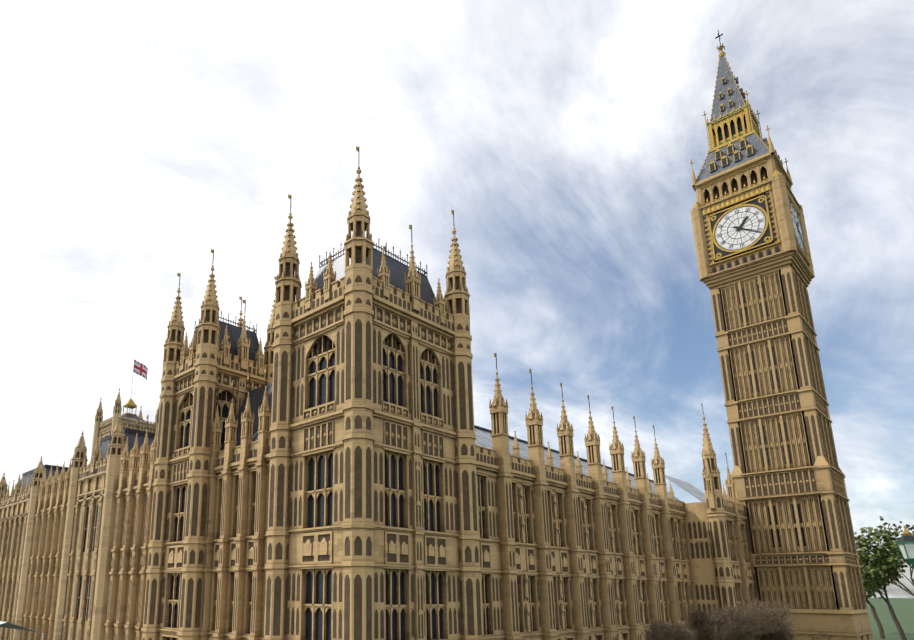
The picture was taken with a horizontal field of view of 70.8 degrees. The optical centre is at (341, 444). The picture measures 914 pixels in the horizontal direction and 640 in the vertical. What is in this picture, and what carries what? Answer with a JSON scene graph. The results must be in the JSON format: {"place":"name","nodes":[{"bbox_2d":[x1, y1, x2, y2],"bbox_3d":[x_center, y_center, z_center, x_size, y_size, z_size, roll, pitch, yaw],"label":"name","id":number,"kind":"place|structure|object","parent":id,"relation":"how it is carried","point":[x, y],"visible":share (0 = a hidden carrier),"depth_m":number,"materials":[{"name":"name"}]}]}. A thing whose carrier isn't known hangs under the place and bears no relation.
{"place":"outdoors","nodes":[
{"label":"outdoors","id":0,"kind":"place"},
{"bbox_2d":[91,358,159,455],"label":"flag tower","id":1,"kind":"structure","parent":0,"point":[104,427],"depth_m":317.37,"materials":[{"name":"stone"}]},
{"bbox_2d":[263,146,484,639],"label":"palace tower","id":2,"kind":"structure","parent":0,"point":[372,532],"depth_m":46.05,"materials":[{"name":"stone"}]},
{"bbox_2d":[0,0,913,597],"label":"sky","id":3,"kind":"structure","parent":0,"point":[140,139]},
{"bbox_2d":[474,353,759,639],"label":"building wing","id":4,"kind":"structure","parent":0,"point":[572,546],"depth_m":65.59,"materials":[{"name":"stone"}]},
{"bbox_2d":[690,30,873,639],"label":"clock tower","id":5,"kind":"structure","parent":0,"point":[755,265],"depth_m":91.26,"materials":[{"name":"stone"}]},
{"bbox_2d":[866,598,913,639],"bbox_3d":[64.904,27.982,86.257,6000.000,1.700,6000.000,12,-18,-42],"label":"ground","id":6,"kind":"structure","parent":0,"point":[903,608],"depth_m":221.07,"materials":[{"name":"green plant"}]},
{"bbox_2d":[0,621,43,639],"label":"terrace marquee","id":7,"kind":"object","parent":6,"relation":"on","point":[8,625],"visible":1,"depth_m":66.36,"materials":[{"name":"grey fabric"}]},
{"bbox_2d":[0,414,154,639],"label":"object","id":8,"kind":"structure","parent":6,"relation":"on","point":[114,447],"depth_m":76.13,"materials":[{"name":"stone"}]},
{"bbox_2d":[0,367,272,639],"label":"palace river front","id":9,"kind":"structure","parent":6,"relation":"on","point":[234,587],"depth_m":63.66,"materials":[{"name":"stone"}]},
{"bbox_2d":[141,249,276,639],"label":"palace tower","id":10,"kind":"structure","parent":6,"relation":"on","point":[209,361],"depth_m":59.74,"materials":[{"name":"stone"}]},
{"bbox_2d":[641,592,799,639],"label":"bush","id":11,"kind":"object","parent":6,"relation":"on","point":[762,622],"visible":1,"depth_m":54.87,"materials":[{"name":"brown plant"}]},
{"bbox_2d":[854,516,913,639],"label":"green trees","id":12,"kind":"object","parent":6,"relation":"on","point":[881,565],"visible":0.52,"depth_m":104.47,"materials":[{"name":"green plant"}]},
{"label":"hoarding","id":13,"kind":"object","parent":6,"relation":"on","visible":0},
{"bbox_2d":[896,526,913,566],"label":"bridge lamp","id":14,"kind":"object","parent":13,"relation":"on","point":[905,543],"visible":1,"depth_m":25.04,"materials":[{"name":"green metal"}]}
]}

